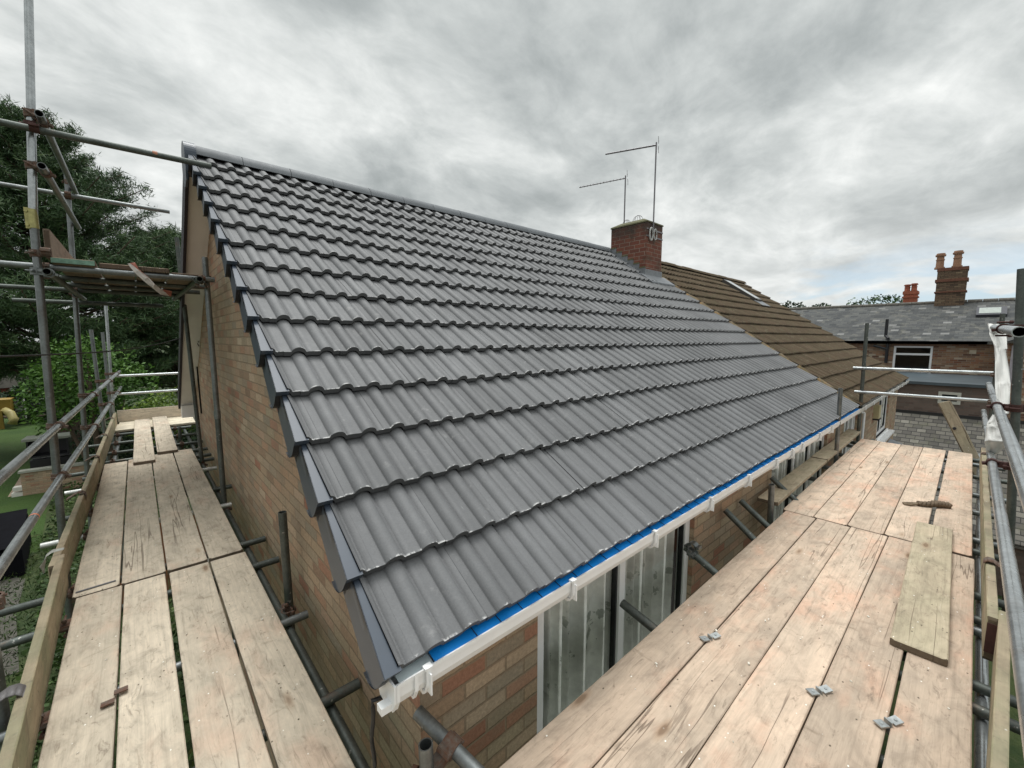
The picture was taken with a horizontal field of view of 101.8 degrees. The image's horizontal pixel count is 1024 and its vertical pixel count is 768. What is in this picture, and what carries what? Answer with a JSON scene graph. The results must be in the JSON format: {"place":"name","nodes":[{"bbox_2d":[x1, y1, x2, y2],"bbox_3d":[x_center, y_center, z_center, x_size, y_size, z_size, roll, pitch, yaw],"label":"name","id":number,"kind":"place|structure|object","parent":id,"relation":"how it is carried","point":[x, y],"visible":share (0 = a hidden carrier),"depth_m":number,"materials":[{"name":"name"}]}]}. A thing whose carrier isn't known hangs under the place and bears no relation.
{"place":"outdoors","nodes":[
{"label":"outdoors","id":0,"kind":"place"},
{"bbox_2d":[0,578,24,675],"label":"path","id":1,"kind":"structure","parent":0,"point":[10,623],"depth_m":8.84,"materials":[{"name":"grey gravel"}]},
{"bbox_2d":[8,477,21,496],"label":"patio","id":2,"kind":"structure","parent":0,"point":[18,483],"depth_m":17.37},
{"bbox_2d":[0,418,59,553],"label":"lawn","id":3,"kind":"structure","parent":0,"point":[12,446],"depth_m":18.67,"materials":[{"name":"green plant"}]},
{"bbox_2d":[0,397,18,428],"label":"play slide","id":4,"kind":"object","parent":3,"relation":"on","point":[7,408],"visible":1,"depth_m":28.03,"materials":[{"name":"yellow plastic"}]},
{"bbox_2d":[11,491,22,496],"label":"stone block","id":5,"kind":"structure","parent":3,"relation":"on","point":[16,493],"depth_m":16.07,"materials":[{"name":"white stone"}]},
{"bbox_2d":[12,485,21,491],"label":"stone block","id":6,"kind":"structure","parent":5,"relation":"on","point":[17,488],"depth_m":16.05,"materials":[{"name":"white stone"}]},
{"bbox_2d":[21,432,72,467],"bbox_3d":[-20.459,3.252,18.479,1.440,1.960,1.000,-5,8,-39],"label":"planter box","id":7,"kind":"object","parent":3,"relation":"on","point":[41,456],"visible":0.49,"depth_m":18.39,"materials":[{"name":"black plastic"}]},
{"bbox_2d":[0,381,106,431],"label":"hedge","id":8,"kind":"object","parent":3,"relation":"on","point":[4,394],"visible":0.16,"depth_m":29.62,"materials":[{"name":"green plant"}]},
{"bbox_2d":[14,399,26,418],"bbox_3d":[-34.111,1.741,28.872,0.491,1.387,0.061,-6,8,-42],"label":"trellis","id":9,"kind":"object","parent":8,"relation":"attached to","point":[23,400],"visible":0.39,"depth_m":28.89,"materials":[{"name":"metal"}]},
{"bbox_2d":[0,0,1023,341],"label":"sky","id":10,"kind":"structure","parent":0,"point":[812,152],"materials":[{"name":"grey"}]},
{"bbox_2d":[4,342,1023,767],"bbox_3d":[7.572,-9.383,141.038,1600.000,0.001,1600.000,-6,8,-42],"label":"ground","id":11,"kind":"structure","parent":0,"point":[1016,754],"depth_m":7.92,"materials":[{"name":"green plant"}]},
{"bbox_2d":[0,509,31,580],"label":"garden shed","id":12,"kind":"structure","parent":11,"relation":"on","point":[11,523],"depth_m":11.12,"materials":[{"name":"black fabric"}]},
{"bbox_2d":[0,373,37,394],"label":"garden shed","id":13,"kind":"structure","parent":11,"relation":"on","point":[7,385],"depth_m":36.04,"materials":[{"name":"grey"}]},
{"bbox_2d":[0,522,87,767],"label":"long grass","id":14,"kind":"structure","parent":11,"relation":"on","point":[27,612],"depth_m":9.39,"materials":[{"name":"green plant"}]},
{"bbox_2d":[18,460,92,495],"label":"garden wall","id":15,"kind":"structure","parent":11,"relation":"on","point":[35,480],"depth_m":16.41,"materials":[{"name":"stone"}]},
{"bbox_2d":[9,330,162,482],"bbox_3d":[-17.250,1.026,17.104,4.336,6.449,3.456,-3,7,-25],"label":"shrub","id":16,"kind":"object","parent":11,"relation":"on","point":[125,383],"visible":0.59,"depth_m":16.52,"materials":[{"name":"green plant"}]},
{"bbox_2d":[0,94,180,452],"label":"pine tree","id":17,"kind":"object","parent":11,"relation":"on","point":[17,319],"visible":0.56,"depth_m":20.00,"materials":[{"name":"green plant"}]},
{"bbox_2d":[18,295,177,392],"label":"hedge","id":18,"kind":"object","parent":11,"relation":"on","point":[87,370],"depth_m":43.11,"materials":[{"name":"green plant"}]},
{"bbox_2d":[15,433,194,767],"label":"border plants","id":19,"kind":"object","parent":11,"relation":"on","point":[58,652],"visible":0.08,"depth_m":9.73,"materials":[{"name":"green plant"}]},
{"bbox_2d":[56,218,180,393],"bbox_3d":[-22.448,-3.759,27.860,11.432,13.626,10.119,-6,8,-42],"label":"pine tree","id":20,"kind":"object","parent":11,"relation":"on","point":[166,380],"visible":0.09,"depth_m":25.48,"materials":[{"name":"green plant"}]},
{"bbox_2d":[68,403,197,460],"bbox_3d":[-15.107,2.150,21.163,10.566,3.727,3.640,-4,7,-31],"label":"hedge","id":21,"kind":"object","parent":11,"relation":"on","point":[128,446],"visible":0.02,"depth_m":19.08,"materials":[{"name":"green plant"}]},
{"bbox_2d":[123,385,198,479],"bbox_3d":[-13.627,2.001,17.706,4.504,4.416,2.656,-6,8,-42],"label":"shrub","id":22,"kind":"object","parent":11,"relation":"on","point":[156,401],"visible":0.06,"depth_m":16.74,"materials":[{"name":"green plant"}]},
{"bbox_2d":[120,515,207,603],"bbox_3d":[-7.383,4.025,10.591,4.100,1.870,0.070,-6,8,-42],"label":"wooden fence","id":23,"kind":"object","parent":11,"relation":"on","point":[167,576],"depth_m":9.86,"materials":[{"name":"brown wood"}]},
{"bbox_2d":[0,0,369,767],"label":"scaffolding","id":24,"kind":"object","parent":11,"relation":"on","point":[40,272],"visible":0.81,"depth_m":3.30,"materials":[{"name":"grey metal"}]},
{"bbox_2d":[0,554,68,767],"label":"toe board","id":25,"kind":"object","parent":24,"relation":"on","point":[19,742],"visible":0.98,"depth_m":1.82,"materials":[{"name":"beige wood"}]},
{"bbox_2d":[40,547,63,573],"bbox_3d":[-2.797,1.072,2.529,0.036,0.114,0.135,1,6,12],"label":"webbing strap","id":26,"kind":"object","parent":25,"relation":"attached to","point":[42,566],"visible":1,"depth_m":2.50,"materials":[{"name":"grey fabric"}]},
{"bbox_2d":[50,257,108,289],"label":"scaffold board","id":27,"kind":"object","parent":24,"relation":"on","point":[72,262],"visible":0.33,"depth_m":3.41,"materials":[{"name":"wood"}]},
{"bbox_2d":[42,228,73,260],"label":"toe board","id":28,"kind":"object","parent":27,"relation":"on","point":[55,245],"visible":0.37,"depth_m":3.41,"materials":[{"name":"brown wood"}]},
{"bbox_2d":[37,585,122,767],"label":"scaffold board","id":29,"kind":"object","parent":24,"relation":"on","point":[82,722],"visible":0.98,"depth_m":1.92,"materials":[{"name":"beige wood"}]},
{"bbox_2d":[100,685,127,708],"bbox_3d":[-1.792,1.408,1.875,0.055,0.010,0.116,0,6,2],"label":"board clip","id":30,"kind":"object","parent":29,"relation":"on","point":[112,700],"visible":1,"depth_m":1.86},
{"bbox_2d":[48,413,116,579],"bbox_3d":[-5.230,0.953,5.286,0.041,0.228,7.151,-5,8,-41],"label":"toe board","id":31,"kind":"object","parent":24,"relation":"on","point":[69,540],"visible":0.9,"depth_m":3.66,"materials":[{"name":"brown wood"}]},
{"bbox_2d":[72,461,127,602],"bbox_3d":[-3.927,1.198,4.060,0.221,0.040,3.744,-6,8,-42],"label":"scaffold board","id":32,"kind":"object","parent":24,"relation":"on","point":[100,562],"visible":0.98,"depth_m":3.39,"materials":[{"name":"beige wood"}]},
{"bbox_2d":[75,580,115,592],"bbox_3d":[-2.717,1.323,2.718,0.016,0.004,0.187,6,9,44],"label":"steel strip","id":33,"kind":"object","parent":32,"relation":"on","point":[95,586],"visible":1,"depth_m":2.71,"materials":[{"name":"grey metal"}]},
{"bbox_2d":[99,263,134,290],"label":"scaffold board","id":34,"kind":"object","parent":24,"relation":"on","point":[114,266],"visible":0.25,"depth_m":3.58,"materials":[{"name":"brown wood"}]},
{"bbox_2d":[122,459,165,587],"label":"scaffold board","id":35,"kind":"object","parent":24,"relation":"on","point":[143,556],"visible":0.92,"depth_m":3.52,"materials":[{"name":"beige wood"}]},
{"bbox_2d":[133,419,154,464],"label":"scaffold board","id":36,"kind":"object","parent":35,"relation":"on","point":[143,452],"visible":1,"depth_m":6.25,"materials":[{"name":"beige wood"}]},
{"bbox_2d":[119,416,181,423],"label":"scaffold board","id":37,"kind":"object","parent":24,"relation":"on","point":[149,419],"visible":0.05,"depth_m":8.24,"materials":[{"name":"beige wood"}]},
{"bbox_2d":[117,406,181,421],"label":"toe board","id":38,"kind":"object","parent":37,"relation":"on","point":[142,413],"visible":0.23,"depth_m":8.32,"materials":[{"name":"beige wood"}]},
{"bbox_2d":[116,574,188,767],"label":"scaffold board","id":39,"kind":"object","parent":24,"relation":"on","point":[151,733],"visible":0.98,"depth_m":1.95,"materials":[{"name":"beige wood"}]},
{"bbox_2d":[136,266,168,292],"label":"scaffold board","id":40,"kind":"object","parent":24,"relation":"on","point":[152,269],"visible":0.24,"depth_m":3.70,"materials":[{"name":"brown wood"}]},
{"bbox_2d":[128,262,171,295],"bbox_3d":[-3.156,-0.919,3.667,0.094,0.261,0.321,2,7,21],"label":"barrier tape","id":41,"kind":"object","parent":40,"relation":"hanging from","point":[141,275],"visible":1,"depth_m":3.60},
{"bbox_2d":[115,420,194,432],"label":"scaffold board","id":42,"kind":"object","parent":24,"relation":"on","point":[151,426],"visible":0.16,"depth_m":7.86,"materials":[{"name":"beige wood"}]},
{"bbox_2d":[116,418,193,427],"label":"scaffold board","id":43,"kind":"object","parent":24,"relation":"on","point":[124,426],"visible":0.07,"depth_m":8.04,"materials":[{"name":"beige wood"}]},
{"bbox_2d":[117,417,192,425],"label":"scaffold board","id":44,"kind":"object","parent":24,"relation":"on","point":[152,421],"visible":0.07,"depth_m":8.23,"materials":[{"name":"beige wood"}]},
{"bbox_2d":[152,416,177,453],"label":"scaffold board","id":45,"kind":"object","parent":44,"relation":"on","point":[165,440],"visible":1,"depth_m":6.69,"materials":[{"name":"beige wood"}]},
{"bbox_2d":[162,272,197,293],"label":"scaffold board","id":46,"kind":"object","parent":24,"relation":"on","point":[172,281],"visible":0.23,"depth_m":4.20,"materials":[{"name":"brown wood"}]},
{"bbox_2d":[153,452,207,574],"bbox_3d":[-3.628,1.158,4.426,0.228,0.040,3.894,-6,8,-42],"label":"scaffold board","id":47,"kind":"object","parent":24,"relation":"on","point":[183,547],"visible":0.91,"depth_m":3.71,"materials":[{"name":"beige wood"}]},
{"bbox_2d":[173,449,242,562],"bbox_3d":[-3.480,1.138,4.606,0.215,0.039,3.964,-6,8,-42],"label":"scaffold board","id":48,"kind":"object","parent":24,"relation":"on","point":[216,531],"visible":0.98,"depth_m":3.90,"materials":[{"name":"beige wood"}]},
{"bbox_2d":[169,562,272,767],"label":"scaffold board","id":49,"kind":"object","parent":24,"relation":"on","point":[225,730],"visible":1,"depth_m":1.97,"materials":[{"name":"beige wood"}]},
{"bbox_2d":[211,552,354,767],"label":"scaffold board","id":50,"kind":"object","parent":24,"relation":"on","point":[299,729],"visible":1,"depth_m":1.99,"materials":[{"name":"beige wood"}]},
{"bbox_2d":[177,141,860,767],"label":"semi detached house","id":51,"kind":"structure","parent":11,"relation":"on","point":[497,471],"depth_m":2.78,"materials":[{"name":"grey tile"}]},
{"bbox_2d":[0,338,179,356],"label":"telephone cable","id":52,"kind":"object","parent":51,"relation":"attached to","point":[77,353],"visible":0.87,"depth_m":2.82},
{"bbox_2d":[579,175,627,222],"bbox_3d":[1.873,-3.748,8.573,0.982,1.077,0.240,2,6,15],"label":"tv aerial","id":53,"kind":"object","parent":51,"relation":"attached to","point":[611,181],"visible":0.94,"depth_m":8.46,"materials":[{"name":"metal"}]},
{"bbox_2d":[537,520,689,733],"bbox_3d":[0.707,1.585,2.653,1.713,1.370,0.180,-6,8,-42],"label":"window","id":54,"kind":"structure","parent":51,"relation":"in","point":[580,640],"depth_m":2.53,"materials":[{"name":"white plastic"}]},
{"bbox_2d":[605,136,658,232],"bbox_3d":[2.287,-3.752,8.040,0.987,1.703,0.240,2,7,21],"label":"tv aerial","id":55,"kind":"object","parent":51,"relation":"attached to","point":[655,145],"visible":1,"depth_m":7.88,"materials":[{"name":"metal"}]},
{"bbox_2d":[771,436,823,521],"bbox_3d":[3.510,1.311,5.156,2.418,1.370,0.179,-6,8,-42],"label":"window","id":56,"kind":"structure","parent":51,"relation":"in","point":[787,466],"depth_m":5.11,"materials":[{"name":"white plastic"}]},
{"bbox_2d":[412,268,1023,767],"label":"scaffolding","id":57,"kind":"object","parent":11,"relation":"on","point":[450,742],"visible":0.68,"depth_m":2.29,"materials":[{"name":"grey metal"}]},
{"bbox_2d":[499,511,814,767],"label":"scaffold board","id":58,"kind":"object","parent":57,"relation":"on","point":[591,725],"visible":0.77,"depth_m":1.97,"materials":[{"name":"beige wood"}]},
{"bbox_2d":[594,519,849,767],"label":"scaffold board","id":59,"kind":"object","parent":57,"relation":"on","point":[676,723],"visible":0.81,"depth_m":1.96,"materials":[{"name":"beige wood"}]},
{"bbox_2d":[699,632,720,641],"bbox_3d":[1.029,1.334,2.162,0.113,0.060,0.034,-2,7,-19],"label":"board clip","id":60,"kind":"object","parent":59,"relation":"attached to","point":[711,636],"visible":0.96,"depth_m":2.16,"materials":[{"name":"metal"}]},
{"bbox_2d":[690,527,887,767],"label":"scaffold board","id":61,"kind":"object","parent":57,"relation":"on","point":[761,724],"visible":0.86,"depth_m":1.95,"materials":[{"name":"beige wood"}]},
{"bbox_2d":[757,457,826,505],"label":"scaffold board","id":62,"kind":"object","parent":57,"relation":"on","point":[797,477],"visible":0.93,"depth_m":4.36,"materials":[{"name":"beige wood"}]},
{"bbox_2d":[783,439,880,517],"bbox_3d":[4.037,1.024,5.061,4.013,0.039,0.228,-6,8,-42],"label":"scaffold board","id":63,"kind":"object","parent":57,"relation":"on","point":[827,484],"visible":0.79,"depth_m":4.53,"materials":[{"name":"beige wood"}]},
{"bbox_2d":[811,429,860,461],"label":"scaffold board","id":64,"kind":"object","parent":57,"relation":"on","point":[827,452],"visible":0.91,"depth_m":5.73,"materials":[{"name":"beige wood"}]},
{"bbox_2d":[785,536,911,767],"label":"scaffold board","id":65,"kind":"object","parent":57,"relation":"on","point":[841,729],"visible":0.73,"depth_m":1.87,"materials":[{"name":"beige wood"}]},
{"bbox_2d":[805,684,832,695],"bbox_3d":[1.353,1.371,1.835,0.110,0.060,0.034,-1,6,-11],"label":"board clip","id":66,"kind":"object","parent":65,"relation":"attached to","point":[821,690],"visible":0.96,"depth_m":1.83,"materials":[{"name":"metal"}]},
{"bbox_2d":[873,715,903,734],"bbox_3d":[1.521,1.387,1.684,0.113,0.060,0.034,-1,6,-11],"label":"board clip","id":67,"kind":"object","parent":65,"relation":"attached to","point":[887,723],"visible":0.97,"depth_m":1.68,"materials":[{"name":"metal"}]},
{"bbox_2d":[814,442,900,525],"bbox_3d":[4.184,1.044,4.885,3.966,0.038,0.230,-6,8,-42],"label":"scaffold board","id":68,"kind":"object","parent":57,"relation":"on","point":[852,492],"visible":0.79,"depth_m":4.35,"materials":[{"name":"beige wood"}]},
{"bbox_2d":[847,445,922,534],"bbox_3d":[4.350,1.061,4.724,3.969,0.040,0.228,-6,8,-42],"label":"scaffold board","id":69,"kind":"object","parent":57,"relation":"on","point":[874,513],"visible":0.92,"depth_m":4.15,"materials":[{"name":"beige wood"}]},
{"bbox_2d":[884,447,945,541],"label":"scaffold board","id":70,"kind":"object","parent":57,"relation":"on","point":[922,483],"visible":0.89,"depth_m":4.14,"materials":[{"name":"beige wood"}]},
{"bbox_2d":[882,553,973,767],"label":"scaffold board","id":71,"kind":"object","parent":57,"relation":"on","point":[932,731],"visible":0.62,"depth_m":1.79,"materials":[{"name":"beige wood"}]},
{"bbox_2d":[890,521,952,666],"bbox_3d":[2.716,1.242,2.716,1.990,0.038,0.207,-6,9,-43],"label":"scaffold board","id":72,"kind":"object","parent":71,"relation":"on","point":[921,626],"visible":1,"depth_m":2.43,"materials":[{"name":"beige wood"}]},
{"bbox_2d":[933,451,972,557],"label":"scaffold board","id":73,"kind":"object","parent":57,"relation":"on","point":[956,518],"visible":0.88,"depth_m":3.98,"materials":[{"name":"beige wood"}]},
{"bbox_2d":[902,500,952,508],"bbox_3d":[3.849,1.108,3.858,0.380,0.070,0.082,1,6,12],"label":"rope","id":74,"kind":"object","parent":73,"relation":"on","point":[936,503],"visible":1,"depth_m":3.83,"materials":[{"name":"brown fabric"}]},
{"bbox_2d":[938,401,992,506],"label":"scaffold board","id":75,"kind":"object","parent":57,"relation":"on","point":[958,430],"visible":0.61,"depth_m":5.87,"materials":[{"name":"brown wood"}]},
{"bbox_2d":[979,448,998,661],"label":"toe board","id":76,"kind":"object","parent":57,"relation":"on","point":[989,612],"visible":0.94,"depth_m":2.46,"materials":[{"name":"beige wood"}]},
{"bbox_2d":[984,414,1003,455],"bbox_3d":[3.905,0.422,3.350,0.232,0.330,0.129,-6,8,-42],"label":"plastic sheeting","id":77,"kind":"object","parent":57,"relation":"attached to","point":[993,441],"visible":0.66,"depth_m":3.34,"materials":[{"name":"white plastic"}]},
{"bbox_2d":[986,610,1009,767],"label":"toe board","id":78,"kind":"object","parent":57,"relation":"on","point":[998,738],"visible":0.89,"depth_m":1.58,"materials":[{"name":"beige wood"}]},
{"bbox_2d":[987,323,1009,413],"bbox_3d":[4.147,-0.167,3.545,0.105,0.728,0.950,6,9,43],"label":"plastic sheeting","id":79,"kind":"object","parent":57,"relation":"hanging from","point":[1002,382],"visible":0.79,"depth_m":3.45,"materials":[{"name":"white plastic"}]},
{"bbox_2d":[782,300,811,307],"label":"tree","id":80,"kind":"object","parent":11,"relation":"on","point":[793,304],"visible":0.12,"depth_m":51.90,"materials":[{"name":"green plant"}]},
{"bbox_2d":[812,302,830,306],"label":"tree","id":81,"kind":"object","parent":11,"relation":"on","point":[818,305],"visible":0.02,"depth_m":49.94,"materials":[{"name":"green plant"}]},
{"bbox_2d":[846,294,918,304],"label":"tree","id":82,"kind":"object","parent":11,"relation":"on","point":[889,297],"visible":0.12,"depth_m":46.12,"materials":[{"name":"green plant"}]},
{"bbox_2d":[789,250,1014,375],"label":"terraced house","id":83,"kind":"structure","parent":11,"relation":"on","point":[947,328],"depth_m":18.14,"materials":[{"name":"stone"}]},
{"bbox_2d":[892,346,932,372],"bbox_3d":[16.676,-0.962,17.356,0.170,1.240,1.280,-6,8,-42],"label":"window","id":84,"kind":"structure","parent":83,"relation":"in","point":[931,352],"depth_m":17.31,"materials":[{"name":"white plastic"}]},
{"bbox_2d":[902,283,919,302],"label":"terraced house","id":85,"kind":"structure","parent":11,"relation":"on","point":[911,295],"depth_m":23.89,"materials":[{"name":"brick"}]},
{"bbox_2d":[887,371,1023,595],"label":"extension","id":86,"kind":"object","parent":11,"relation":"on","point":[921,422],"visible":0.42,"depth_m":12.92,"materials":[{"name":"brick"}]},
{"bbox_2d":[937,391,961,404],"bbox_3d":[13.852,0.441,13.175,0.110,0.378,0.500,-6,8,-42],"label":"window","id":87,"kind":"structure","parent":86,"relation":"in","point":[950,394],"depth_m":13.15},
{"bbox_2d":[661,261,943,484],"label":"semi detached house","id":88,"kind":"structure","parent":0,"point":[829,359],"depth_m":9.13,"materials":[{"name":"brown tile"}]},
{"bbox_2d":[842,412,865,453],"bbox_3d":[5.667,1.110,6.999,1.190,1.370,0.301,-6,8,-42],"label":"window","id":89,"kind":"structure","parent":88,"relation":"in","point":[849,424],"depth_m":6.97,"materials":[{"name":"white plastic"}]},
{"bbox_2d":[875,396,894,441],"bbox_3d":[8.464,0.692,9.490,1.760,1.080,0.290,-6,8,-42],"label":"window","id":90,"kind":"structure","parent":88,"relation":"in","point":[883,436],"depth_m":9.72,"materials":[{"name":"white plastic"}]},
{"label":"gravel yard","id":91,"kind":"structure","parent":0,"visible":0},
{"bbox_2d":[1006,337,1023,420],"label":"plastic sheeting","id":92,"kind":"object","parent":91,"relation":"on","point":[1009,350],"visible":0.13,"depth_m":12.13,"materials":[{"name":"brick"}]}
]}

